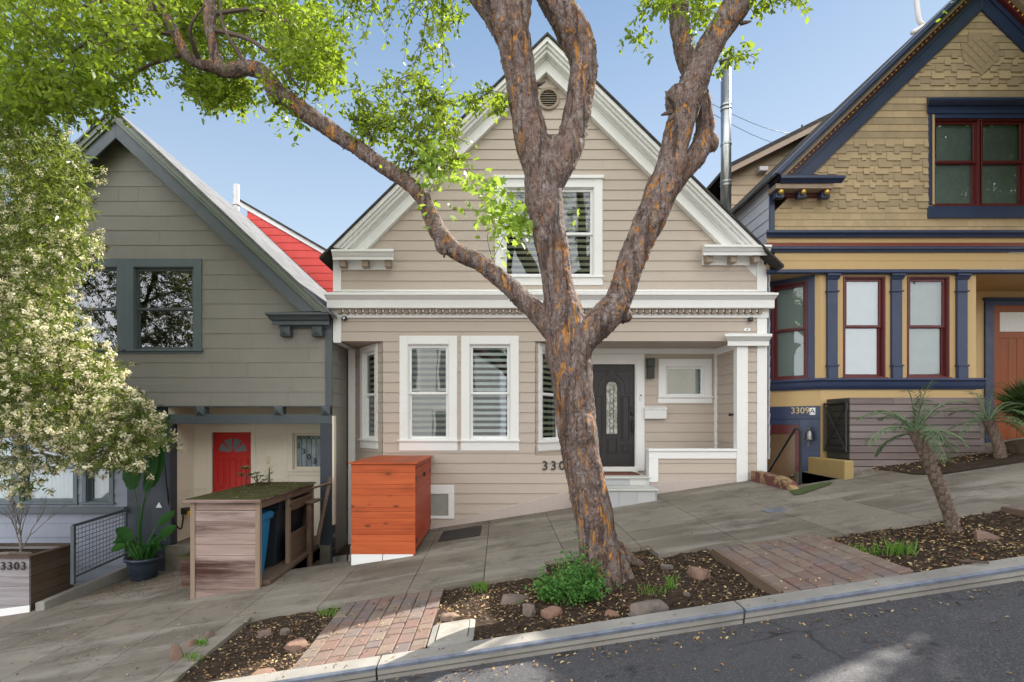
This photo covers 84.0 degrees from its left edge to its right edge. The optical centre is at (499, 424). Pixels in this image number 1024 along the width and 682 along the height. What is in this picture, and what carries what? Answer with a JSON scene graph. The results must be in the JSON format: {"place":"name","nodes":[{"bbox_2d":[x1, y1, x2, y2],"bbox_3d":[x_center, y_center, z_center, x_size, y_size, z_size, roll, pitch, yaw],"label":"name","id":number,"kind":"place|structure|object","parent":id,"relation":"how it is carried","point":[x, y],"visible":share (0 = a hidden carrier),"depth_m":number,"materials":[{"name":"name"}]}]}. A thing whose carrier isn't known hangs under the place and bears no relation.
{"place":"outdoors","nodes":[
{"label":"outdoors","id":0,"kind":"place"},
{"bbox_2d":[0,0,949,248],"label":"sky","id":1,"kind":"structure","parent":0,"point":[316,188],"materials":[{"name":"blue"}]},
{"bbox_2d":[0,437,1023,681],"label":"pavement","id":2,"kind":"structure","parent":0,"point":[738,515],"depth_m":7.05,"materials":[{"name":"concrete"}]},
{"bbox_2d":[0,543,76,615],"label":"planter box","id":3,"kind":"object","parent":2,"relation":"on","point":[38,574],"visible":0.78,"depth_m":8.41,"materials":[{"name":"wood"}]},
{"bbox_2d":[0,551,31,554],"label":"rock","id":4,"kind":"object","parent":3,"relation":"in","point":[15,553],"visible":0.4,"depth_m":8.45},
{"bbox_2d":[0,490,68,551],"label":"bare sapling","id":5,"kind":"object","parent":3,"relation":"on","point":[12,507],"visible":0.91,"depth_m":8.63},
{"bbox_2d":[0,112,185,509],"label":"flowering tree","id":6,"kind":"object","parent":3,"relation":"in","point":[57,369],"visible":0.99,"depth_m":7.10,"materials":[{"name":"green plant"}]},
{"bbox_2d":[35,566,128,610],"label":"kerb wall","id":7,"kind":"structure","parent":2,"relation":"on","point":[105,580],"depth_m":8.95,"materials":[{"name":"concrete"}]},
{"bbox_2d":[70,508,128,584],"bbox_3d":[-6.500,1.942,9.285,0.050,0.970,1.292,0,0,0],"label":"fence","id":8,"kind":"object","parent":7,"relation":"on","point":[73,557],"visible":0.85,"depth_m":8.99,"materials":[{"name":"grey metal"}]},
{"bbox_2d":[123,553,163,581],"bbox_3d":[-5.920,2.374,9.450,0.580,0.375,0.580,0,0,0],"label":"plant pot","id":9,"kind":"object","parent":2,"relation":"on","point":[143,569],"visible":0.84,"depth_m":9.27,"materials":[{"name":"grey ceramic"}]},
{"bbox_2d":[111,415,175,559],"bbox_3d":[-5.861,1.043,9.441,0.992,2.423,0.760,0,0,-18],"label":"bird of paradise","id":10,"kind":"object","parent":9,"relation":"on","point":[140,550],"visible":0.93,"depth_m":9.32,"materials":[{"name":"green plant"}]},
{"bbox_2d":[169,644,183,660],"bbox_3d":[-3.029,2.153,5.331,0.122,0.208,0.143,0,0,-41],"label":"rock","id":11,"kind":"object","parent":2,"relation":"on","point":[176,652],"visible":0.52,"depth_m":5.30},
{"bbox_2d":[177,552,189,587],"bbox_3d":[-4.420,2.315,8.625,0.600,0.771,0.650,0,0,0],"label":"bench","id":12,"kind":"object","parent":2,"relation":"on","point":[185,569],"visible":0.23,"depth_m":8.34,"materials":[{"name":"wood"}]},
{"bbox_2d":[184,639,197,646],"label":"rock","id":13,"kind":"object","parent":2,"relation":"on","point":[190,643],"visible":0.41,"depth_m":5.62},
{"bbox_2d":[184,650,206,661],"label":"grass tuft","id":14,"kind":"object","parent":2,"relation":"on","point":[193,655],"visible":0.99,"depth_m":5.23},
{"bbox_2d":[195,633,208,646],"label":"grass tuft","id":15,"kind":"object","parent":2,"relation":"on","point":[203,642],"visible":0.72,"depth_m":5.62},
{"bbox_2d":[203,629,214,638],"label":"rock","id":16,"kind":"object","parent":2,"relation":"on","point":[209,633],"visible":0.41,"depth_m":5.79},
{"bbox_2d":[183,482,318,599],"bbox_3d":[-3.625,1.839,8.617,1.070,1.721,2.285,0,0,0],"label":"bin shelter","id":17,"kind":"object","parent":2,"relation":"on","point":[225,542],"visible":0.88,"depth_m":7.54,"materials":[{"name":"brown wood"}]},
{"bbox_2d":[236,465,254,485],"bbox_3d":[-4.072,0.813,9.097,0.347,0.335,0.233,0,0,0],"label":"succulent","id":18,"kind":"object","parent":17,"relation":"on","point":[245,474],"visible":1,"depth_m":9.09,"materials":[{"name":"green plant"}]},
{"bbox_2d":[251,471,268,484],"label":"succulent","id":19,"kind":"object","parent":17,"relation":"on","point":[257,479],"visible":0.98,"depth_m":9.29,"materials":[{"name":"green plant"}]},
{"bbox_2d":[262,510,273,572],"bbox_3d":[-3.645,1.720,8.020,0.700,1.014,0.611,0,0,0],"label":"blue bin","id":20,"kind":"object","parent":17,"relation":"in","point":[267,515],"visible":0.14,"depth_m":8.15,"materials":[{"name":"plastic"}]},
{"bbox_2d":[264,456,272,483],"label":"succulent","id":21,"kind":"object","parent":17,"relation":"on","point":[269,473],"visible":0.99,"depth_m":9.39,"materials":[{"name":"green plant"}]},
{"bbox_2d":[262,498,293,568],"bbox_3d":[-3.605,1.663,8.720,0.700,1.089,0.611,0,0,0],"label":"dark bin","id":22,"kind":"object","parent":17,"relation":"in","point":[275,553],"visible":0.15,"depth_m":8.51,"materials":[{"name":"grey plastic"}]},
{"bbox_2d":[291,505,304,531],"bbox_3d":[-3.625,1.715,9.380,0.700,0.968,0.611,0,0,0],"label":"dark bin","id":23,"kind":"object","parent":17,"relation":"in","point":[296,518],"visible":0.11,"depth_m":9.34,"materials":[{"name":"grey plastic"}]},
{"bbox_2d":[179,607,339,681],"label":"planting bed","id":24,"kind":"object","parent":2,"relation":"on","point":[195,672],"visible":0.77,"depth_m":5.30,"materials":[{"name":"soil"}]},
{"bbox_2d":[250,667,276,675],"bbox_3d":[-1.944,2.050,4.661,0.226,0.050,0.220,0,0,31],"label":"rock","id":25,"kind":"object","parent":24,"relation":"on","point":[263,670],"visible":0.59,"depth_m":4.68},
{"bbox_2d":[256,629,271,638],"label":"rock","id":26,"kind":"object","parent":24,"relation":"on","point":[264,633],"visible":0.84,"depth_m":5.64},
{"bbox_2d":[280,627,289,634],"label":"rock","id":27,"kind":"object","parent":24,"relation":"on","point":[285,631],"visible":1,"depth_m":5.59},
{"bbox_2d":[285,637,307,652],"bbox_3d":[-1.843,2.025,5.211,0.188,0.079,0.200,0,0,31],"label":"rock","id":28,"kind":"object","parent":24,"relation":"on","point":[297,644],"visible":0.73,"depth_m":5.16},
{"bbox_2d":[316,603,344,616],"bbox_3d":[-1.810,1.986,6.090,0.484,0.145,0.235,0,0,30],"label":"grass tuft","id":29,"kind":"object","parent":24,"relation":"on","point":[332,612],"visible":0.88,"depth_m":6.07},
{"bbox_2d":[304,498,321,566],"bbox_3d":[-3.075,1.835,9.375,0.150,1.189,0.450,0,0,0],"label":"post","id":30,"kind":"object","parent":2,"relation":"on","point":[310,502],"visible":0.74,"depth_m":9.20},
{"bbox_2d":[348,455,432,565],"bbox_3d":[-1.655,1.565,8.971,0.970,2.064,1.882,0,0,0],"label":"bin cabinet","id":31,"kind":"object","parent":2,"relation":"on","point":[391,506],"visible":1,"depth_m":8.06,"materials":[{"name":"orange wood"}]},
{"bbox_2d":[438,525,481,541],"bbox_3d":[-0.625,1.737,9.110,0.650,0.124,0.780,0,0,0],"label":"grate","id":32,"kind":"object","parent":2,"relation":"on","point":[466,532],"visible":1,"depth_m":9.06,"materials":[{"name":"metal"}]},
{"bbox_2d":[5,450,1023,681],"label":"fallen leaves","id":33,"kind":"object","parent":2,"relation":"on","point":[710,559],"visible":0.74,"depth_m":5.33,"materials":[{"name":"brown plant"}]},
{"bbox_2d":[751,471,798,489],"bbox_3d":[4.420,1.331,9.160,0.180,1.077,1.320,0,0,0],"label":"kerb stub","id":34,"kind":"object","parent":2,"relation":"on","point":[774,480],"visible":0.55,"depth_m":9.04,"materials":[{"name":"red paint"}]},
{"bbox_2d":[762,507,787,512],"bbox_3d":[3.595,1.122,7.450,0.250,0.062,0.200,0,0,0],"label":"meter cover","id":35,"kind":"object","parent":2,"relation":"on","point":[777,509],"visible":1,"depth_m":7.43,"materials":[{"name":"grey metal"}]},
{"bbox_2d":[767,427,801,484],"bbox_3d":[4.650,0.486,9.351,0.102,0.887,1.024,0,0,0],"label":"handrail","id":36,"kind":"object","parent":2,"relation":"on","point":[800,452],"visible":0.89,"depth_m":8.85,"materials":[{"name":"black metal"}]},
{"bbox_2d":[790,482,832,494],"bbox_3d":[4.582,0.935,8.453,0.960,0.139,0.302,0,0,-31],"label":"moss patch","id":37,"kind":"object","parent":2,"relation":"on","point":[803,490],"visible":1,"depth_m":8.43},
{"bbox_2d":[808,457,853,479],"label":"yellow low wall","id":38,"kind":"structure","parent":2,"relation":"on","point":[837,468],"depth_m":9.06,"materials":[{"name":"paint"}]},
{"bbox_2d":[875,452,1023,473],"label":"soil strip","id":39,"kind":"object","parent":2,"relation":"on","point":[986,461],"visible":0.6,"depth_m":8.47,"materials":[{"name":"soil"}]},
{"bbox_2d":[934,382,1023,457],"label":"palm","id":40,"kind":"object","parent":39,"relation":"on","point":[990,426],"visible":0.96,"depth_m":8.45,"materials":[{"name":"green plant"}]},
{"bbox_2d":[993,439,1023,453],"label":"earth mound","id":41,"kind":"object","parent":39,"relation":"on","point":[1014,446],"visible":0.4,"depth_m":8.61,"materials":[{"name":"soil"}]},
{"bbox_2d":[990,375,1023,431],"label":"spiky bush","id":42,"kind":"object","parent":2,"relation":"on","point":[1016,395],"visible":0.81,"depth_m":8.95,"materials":[{"name":"green plant"}]},
{"bbox_2d":[1001,506,1023,516],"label":"timber edging","id":43,"kind":"object","parent":2,"relation":"on","point":[1017,512],"visible":0.51,"depth_m":5.81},
{"bbox_2d":[290,471,834,569],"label":"sunken yard","id":44,"kind":"structure","parent":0,"point":[809,478],"depth_m":9.62,"materials":[{"name":"concrete"}]},
{"bbox_2d":[315,477,331,544],"bbox_3d":[-2.963,1.434,9.560,0.069,1.082,0.584,0,0,8],"label":"leaning plank","id":45,"kind":"object","parent":44,"relation":"on","point":[322,513],"visible":1,"depth_m":9.52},
{"bbox_2d":[333,437,1020,556],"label":"ground","id":46,"kind":"structure","parent":0,"point":[344,550],"depth_m":10.29,"materials":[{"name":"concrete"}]},
{"bbox_2d":[0,109,347,583],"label":"grey house","id":47,"kind":"structure","parent":46,"relation":"on","point":[212,315],"depth_m":9.95,"materials":[{"name":"green paint"}]},
{"bbox_2d":[0,432,16,504],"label":"window","id":48,"kind":"structure","parent":47,"relation":"in","point":[2,499],"depth_m":10.21,"materials":[{"name":"glass"}]},
{"bbox_2d":[13,434,78,504],"bbox_3d":[-8.010,0.753,10.290,1.138,1.338,0.560,0,0,0],"label":"window","id":49,"kind":"structure","parent":47,"relation":"in","point":[65,485],"depth_m":10.21,"materials":[{"name":"glass"}]},
{"bbox_2d":[50,259,124,353],"bbox_3d":[-7.193,-2.071,10.170,1.363,1.658,0.560,0,0,0],"label":"window","id":50,"kind":"structure","parent":47,"relation":"in","point":[105,290],"depth_m":10.45,"materials":[{"name":"glass"}]},
{"bbox_2d":[79,431,114,504],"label":"window","id":51,"kind":"structure","parent":47,"relation":"in","point":[97,491],"depth_m":10.11,"materials":[{"name":"glass"}]},
{"bbox_2d":[123,259,203,353],"bbox_3d":[-5.872,-2.071,10.170,1.381,1.658,0.560,0,0,0],"label":"window","id":52,"kind":"structure","parent":47,"relation":"in","point":[163,297],"depth_m":10.14,"materials":[{"name":"glass"}]},
{"bbox_2d":[164,465,189,529],"bbox_3d":[-5.735,1.172,10.150,0.156,1.394,0.642,0,0,5],"label":"charger cable","id":53,"kind":"object","parent":47,"relation":"attached to","point":[185,510],"visible":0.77,"depth_m":10.16,"materials":[{"name":"black plastic"}]},
{"bbox_2d":[214,432,250,491],"bbox_3d":[-5.083,1.121,10.844,0.740,1.958,0.053,0,0,0],"label":"red door","id":54,"kind":"structure","parent":47,"relation":"in","point":[232,450],"depth_m":10.83,"materials":[{"name":"paint"}]},
{"bbox_2d":[232,184,240,210],"bbox_3d":[-6.762,-5.535,14.600,0.200,1.250,0.195,0,0,0],"label":"vent pipe","id":55,"kind":"object","parent":47,"relation":"on","point":[236,204],"visible":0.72,"depth_m":14.55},
{"bbox_2d":[286,428,319,474],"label":"window","id":56,"kind":"structure","parent":47,"relation":"in","point":[303,443],"depth_m":10.83,"materials":[{"name":"beige paint"}]},
{"bbox_2d":[240,199,332,291],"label":"red house","id":57,"kind":"structure","parent":46,"relation":"on","point":[304,253],"depth_m":14.99,"materials":[{"name":"paint"}]},
{"bbox_2d":[291,588,443,668],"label":"paver path","id":58,"kind":"structure","parent":46,"relation":"on","point":[349,633],"depth_m":5.25,"materials":[{"name":"brick"}]},
{"bbox_2d":[319,32,783,560],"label":"beige house","id":59,"kind":"structure","parent":46,"relation":"on","point":[448,369],"depth_m":9.94,"materials":[{"name":"paint"}]},
{"bbox_2d":[358,343,377,448],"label":"window","id":60,"kind":"structure","parent":59,"relation":"in","point":[368,354],"depth_m":10.60,"materials":[{"name":"white paint"}]},
{"bbox_2d":[398,336,458,450],"bbox_3d":[-1.251,-0.550,10.170,1.057,2.005,0.560,0,0,0],"label":"window","id":61,"kind":"structure","parent":59,"relation":"in","point":[427,364],"depth_m":9.99,"materials":[{"name":"white paint"}]},
{"bbox_2d":[460,336,519,450],"bbox_3d":[-0.175,-0.550,10.170,1.057,2.005,0.560,0,0,0],"label":"window","id":62,"kind":"structure","parent":59,"relation":"in","point":[489,364],"depth_m":9.99,"materials":[{"name":"white paint"}]},
{"bbox_2d":[494,175,603,284],"bbox_3d":[0.853,-3.391,10.168,1.923,1.908,0.565,0,0,0],"label":"window","id":63,"kind":"structure","parent":59,"relation":"in","point":[584,193],"depth_m":10.02,"materials":[{"name":"white paint"}]},
{"bbox_2d":[538,343,560,450],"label":"window","id":64,"kind":"structure","parent":59,"relation":"in","point":[550,441],"depth_m":10.42,"materials":[{"name":"white paint"}]},
{"bbox_2d":[543,461,563,469],"bbox_3d":[1.013,0.710,9.920,0.540,0.158,0.014,0,0,0],"label":"house number","id":65,"kind":"object","parent":59,"relation":"attached to","point":[553,465],"visible":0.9,"depth_m":9.91,"materials":[{"name":"black metal"}]},
{"bbox_2d":[592,364,633,465],"bbox_3d":[2.117,-0.177,10.941,0.940,1.965,0.108,0,0,0],"label":"front door","id":66,"kind":"structure","parent":59,"relation":"in","point":[613,384],"depth_m":10.95,"materials":[{"name":"grey paint"}]},
{"bbox_2d":[604,471,639,474],"bbox_3d":[2.110,0.887,10.435,0.780,0.019,0.570,0,0,0],"label":"doormat","id":67,"kind":"object","parent":59,"relation":"on","point":[619,473],"visible":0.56,"depth_m":10.25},
{"bbox_2d":[646,358,654,378],"bbox_3d":[2.867,-1.073,10.838,0.145,0.380,0.125,0,0,0],"label":"wall lamp","id":68,"kind":"object","parent":59,"relation":"attached to","point":[650,368],"visible":1,"depth_m":10.79,"materials":[{"name":"black plastic"}]},
{"bbox_2d":[644,406,667,418],"bbox_3d":[2.957,-0.237,10.832,0.432,0.246,0.137,0,0,0],"label":"mailbox","id":69,"kind":"object","parent":59,"relation":"attached to","point":[655,412],"visible":1,"depth_m":10.79,"materials":[{"name":"white paint"}]},
{"bbox_2d":[657,359,713,402],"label":"window","id":70,"kind":"structure","parent":59,"relation":"in","point":[679,380],"depth_m":10.87,"materials":[{"name":"white paint"}]},
{"bbox_2d":[719,56,731,211],"bbox_3d":[4.310,-5.272,10.850,0.250,3.448,0.250,0,0,0],"label":"flue pipe","id":71,"kind":"object","parent":59,"relation":"on","point":[725,145],"visible":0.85,"depth_m":10.77,"materials":[{"name":"metal"}]},
{"bbox_2d":[427,550,770,644],"bbox_3d":[0.830,1.625,5.445,2.880,0.487,1.670,0,0,0],"label":"planting bed","id":72,"kind":"object","parent":46,"relation":"on","point":[675,600],"visible":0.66,"depth_m":5.25,"materials":[{"name":"soil"}]},
{"bbox_2d":[439,612,456,621],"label":"rock","id":73,"kind":"object","parent":72,"relation":"on","point":[444,617],"visible":0.8,"depth_m":5.29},
{"bbox_2d":[427,619,474,647],"bbox_3d":[-0.410,1.834,4.897,0.380,0.183,0.525,0,0,0],"label":"utility box","id":74,"kind":"object","parent":72,"relation":"on","point":[452,632],"visible":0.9,"depth_m":4.83,"materials":[{"name":"concrete"}]},
{"bbox_2d":[0,0,946,590],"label":"street tree","id":75,"kind":"object","parent":72,"relation":"on","point":[42,88],"visible":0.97,"depth_m":5.74,"materials":[{"name":"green plant"}]},
{"bbox_2d":[470,579,489,593],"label":"grass tuft","id":76,"kind":"object","parent":72,"relation":"on","point":[478,585],"visible":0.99,"depth_m":6.11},
{"bbox_2d":[500,594,528,605],"bbox_3d":[0.145,1.714,5.614,0.296,0.078,0.228,0,0,2],"label":"rock","id":77,"kind":"object","parent":72,"relation":"on","point":[508,599],"visible":0.87,"depth_m":5.55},
{"bbox_2d":[522,603,535,617],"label":"rock","id":78,"kind":"object","parent":72,"relation":"on","point":[528,610],"visible":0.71,"depth_m":5.17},
{"bbox_2d":[538,588,558,602],"bbox_3d":[0.492,1.627,5.515,0.230,0.150,0.256,0,0,22],"label":"grass tuft","id":79,"kind":"object","parent":72,"relation":"on","point":[548,599],"visible":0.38,"depth_m":5.43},
{"bbox_2d":[540,606,562,619],"bbox_3d":[0.471,1.669,5.053,0.209,0.091,0.146,0,0,-20],"label":"rock","id":80,"kind":"object","parent":72,"relation":"on","point":[551,612],"visible":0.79,"depth_m":5.02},
{"bbox_2d":[524,528,625,606],"bbox_3d":[0.720,1.345,5.466,0.828,0.738,1.054,0,0,-44],"label":"weed clump","id":81,"kind":"object","parent":72,"relation":"on","point":[578,588],"visible":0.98,"depth_m":5.28,"materials":[{"name":"green plant"}]},
{"bbox_2d":[184,510,1023,681],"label":"bark chips","id":82,"kind":"object","parent":72,"relation":"on","point":[551,621],"visible":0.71,"depth_m":5.31,"materials":[{"name":"wood"}]},
{"bbox_2d":[604,609,618,616],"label":"rock","id":83,"kind":"object","parent":72,"relation":"on","point":[610,612],"visible":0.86,"depth_m":4.82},
{"bbox_2d":[628,599,668,616],"bbox_3d":[1.258,1.536,4.783,0.359,0.135,0.247,0,0,10],"label":"rock","id":84,"kind":"object","parent":72,"relation":"on","point":[647,607],"visible":0.75,"depth_m":4.71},
{"bbox_2d":[637,582,665,595],"bbox_3d":[1.379,1.493,5.178,0.283,0.094,0.188,0,0,27],"label":"grass tuft","id":85,"kind":"object","parent":72,"relation":"on","point":[652,589],"visible":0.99,"depth_m":5.17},
{"bbox_2d":[660,564,673,569],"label":"rock","id":86,"kind":"object","parent":72,"relation":"on","point":[665,566],"visible":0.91,"depth_m":5.79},
{"bbox_2d":[664,572,680,589],"bbox_3d":[1.584,1.424,5.235,0.141,0.160,0.205,0,0,32],"label":"grass tuft","id":87,"kind":"object","parent":72,"relation":"on","point":[670,582],"visible":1,"depth_m":5.20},
{"bbox_2d":[687,566,710,579],"bbox_3d":[1.898,1.408,5.425,0.196,0.122,0.219,0,0,-2],"label":"rock","id":88,"kind":"object","parent":72,"relation":"on","point":[698,573],"visible":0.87,"depth_m":5.35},
{"bbox_2d":[545,550,657,573],"bbox_3d":[1.135,1.565,6.497,1.220,0.185,0.435,0,0,0],"label":"planting bed","id":89,"kind":"object","parent":46,"relation":"on","point":[647,553],"visible":0.31,"depth_m":6.53,"materials":[{"name":"soil"}]},
{"bbox_2d":[213,556,1023,681],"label":"kerb","id":90,"kind":"structure","parent":46,"relation":"on","point":[692,619],"depth_m":4.43,"materials":[{"name":"concrete"}]},
{"bbox_2d":[960,560,988,563],"bbox_3d":[3.821,1.106,4.584,0.021,0.041,0.185,0,0,-39],"label":"stick","id":91,"kind":"object","parent":90,"relation":"on","point":[973,561],"visible":1,"depth_m":4.58,"materials":[{"name":"wood"}]},
{"bbox_2d":[712,548,781,594],"bbox_3d":[2.282,1.401,5.365,0.026,0.160,1.470,0,0,0],"label":"timber edging","id":92,"kind":"object","parent":46,"relation":"on","point":[757,581],"visible":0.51,"depth_m":5.21,"materials":[{"name":"wood"}]},
{"bbox_2d":[707,113,829,212],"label":"house","id":93,"kind":"structure","parent":46,"relation":"on","point":[751,171],"depth_m":15.48,"materials":[{"name":"beige paint"}]},
{"bbox_2d":[712,104,788,133],"bbox_3d":[9.141,-10.136,19.000,8.828,2.180,0.023,0,0,-43],"label":"overhead wire","id":94,"kind":"object","parent":93,"relation":"on","point":[751,122],"visible":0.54,"depth_m":17.86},
{"bbox_2d":[715,533,913,592],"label":"paver path","id":95,"kind":"structure","parent":46,"relation":"on","point":[827,568],"depth_m":5.17,"materials":[{"name":"brick"}]},
{"bbox_2d":[731,0,1023,480],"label":"tan house","id":96,"kind":"structure","parent":46,"relation":"on","point":[890,229],"depth_m":9.89,"materials":[{"name":"paint"}]},
{"bbox_2d":[767,433,794,480],"bbox_3d":[4.956,1.329,10.478,0.900,2.342,0.012,0,0,43],"label":"basement door","id":97,"kind":"structure","parent":96,"relation":"in","point":[784,465],"depth_m":10.31,"materials":[{"name":"brown paint"}]},
{"bbox_2d":[770,280,808,380],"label":"window","id":98,"kind":"structure","parent":96,"relation":"in","point":[789,314],"depth_m":10.34,"materials":[{"name":"glass"}]},
{"bbox_2d":[804,426,814,439],"bbox_3d":[5.396,0.147,9.924,0.176,0.235,0.176,0,0,0],"label":"wall bell","id":99,"kind":"object","parent":96,"relation":"attached to","point":[809,434],"depth_m":9.88,"materials":[{"name":"grey metal"}]},
{"bbox_2d":[823,402,847,452],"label":"gate","id":100,"kind":"structure","parent":96,"relation":"attached to","point":[845,426],"depth_m":9.49,"materials":[{"name":"black metal"}]},
{"bbox_2d":[842,276,887,377],"bbox_3d":[6.334,-1.690,9.937,0.779,1.786,0.175,0,0,0],"label":"window","id":101,"kind":"structure","parent":96,"relation":"in","point":[864,297],"depth_m":10.02,"materials":[{"name":"glass"}]},
{"bbox_2d":[910,0,925,34],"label":"vent pipe","id":102,"kind":"object","parent":96,"relation":"on","point":[920,22],"visible":0.87,"depth_m":12.36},
{"bbox_2d":[906,276,952,377],"bbox_3d":[7.448,-1.690,9.937,0.779,1.786,0.175,0,0,0],"label":"window","id":103,"kind":"structure","parent":96,"relation":"in","point":[928,297],"depth_m":10.02,"materials":[{"name":"glass"}]},
{"bbox_2d":[933,119,981,205],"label":"window","id":104,"kind":"structure","parent":96,"relation":"in","point":[957,141],"depth_m":10.02,"materials":[{"name":"red paint"}]},
{"bbox_2d":[980,119,1023,205],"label":"window","id":105,"kind":"structure","parent":96,"relation":"in","point":[1001,140],"depth_m":10.02,"materials":[{"name":"red paint"}]},
{"bbox_2d":[994,305,1023,439],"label":"oak door","id":106,"kind":"structure","parent":96,"relation":"in","point":[1008,319],"depth_m":11.18,"materials":[{"name":"wood"}]},
{"bbox_2d":[827,398,984,471],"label":"slatted wall","id":107,"kind":"structure","parent":46,"relation":"on","point":[901,450],"depth_m":9.20,"materials":[{"name":"wood"}]},
{"bbox_2d":[830,511,1023,572],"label":"planting bed","id":108,"kind":"object","parent":46,"relation":"on","point":[1006,520],"visible":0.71,"depth_m":5.33,"materials":[{"name":"soil"}]},
{"bbox_2d":[847,542,873,554],"bbox_3d":[3.431,1.184,5.409,0.237,0.141,0.241,0,0,39],"label":"grass tuft","id":109,"kind":"object","parent":108,"relation":"on","point":[863,548],"visible":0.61,"depth_m":5.42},
{"bbox_2d":[872,538,919,555],"bbox_3d":[3.670,1.129,5.290,0.365,0.189,0.250,0,0,29],"label":"grass tuft","id":110,"kind":"object","parent":108,"relation":"on","point":[900,548],"visible":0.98,"depth_m":5.25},
{"bbox_2d":[857,379,969,532],"bbox_3d":[4.052,0.327,5.588,1.002,1.522,0.860,0,0,-40],"label":"palm","id":111,"kind":"object","parent":108,"relation":"on","point":[928,460],"visible":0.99,"depth_m":5.50,"materials":[{"name":"green plant"}]},
{"bbox_2d":[973,530,998,540],"bbox_3d":[4.460,1.017,5.216,0.188,0.086,0.166,0,0,33],"label":"rock","id":112,"kind":"object","parent":108,"relation":"on","point":[980,535],"visible":0.98,"depth_m":5.18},
{"bbox_2d":[1005,503,1023,509],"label":"paver path","id":113,"kind":"structure","parent":46,"relation":"on","point":[1019,506],"depth_m":5.88,"materials":[{"name":"brick"}]},
{"bbox_2d":[370,580,1023,681],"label":"road","id":114,"kind":"structure","parent":0,"point":[936,641],"depth_m":3.90,"materials":[{"name":"asphalt"}]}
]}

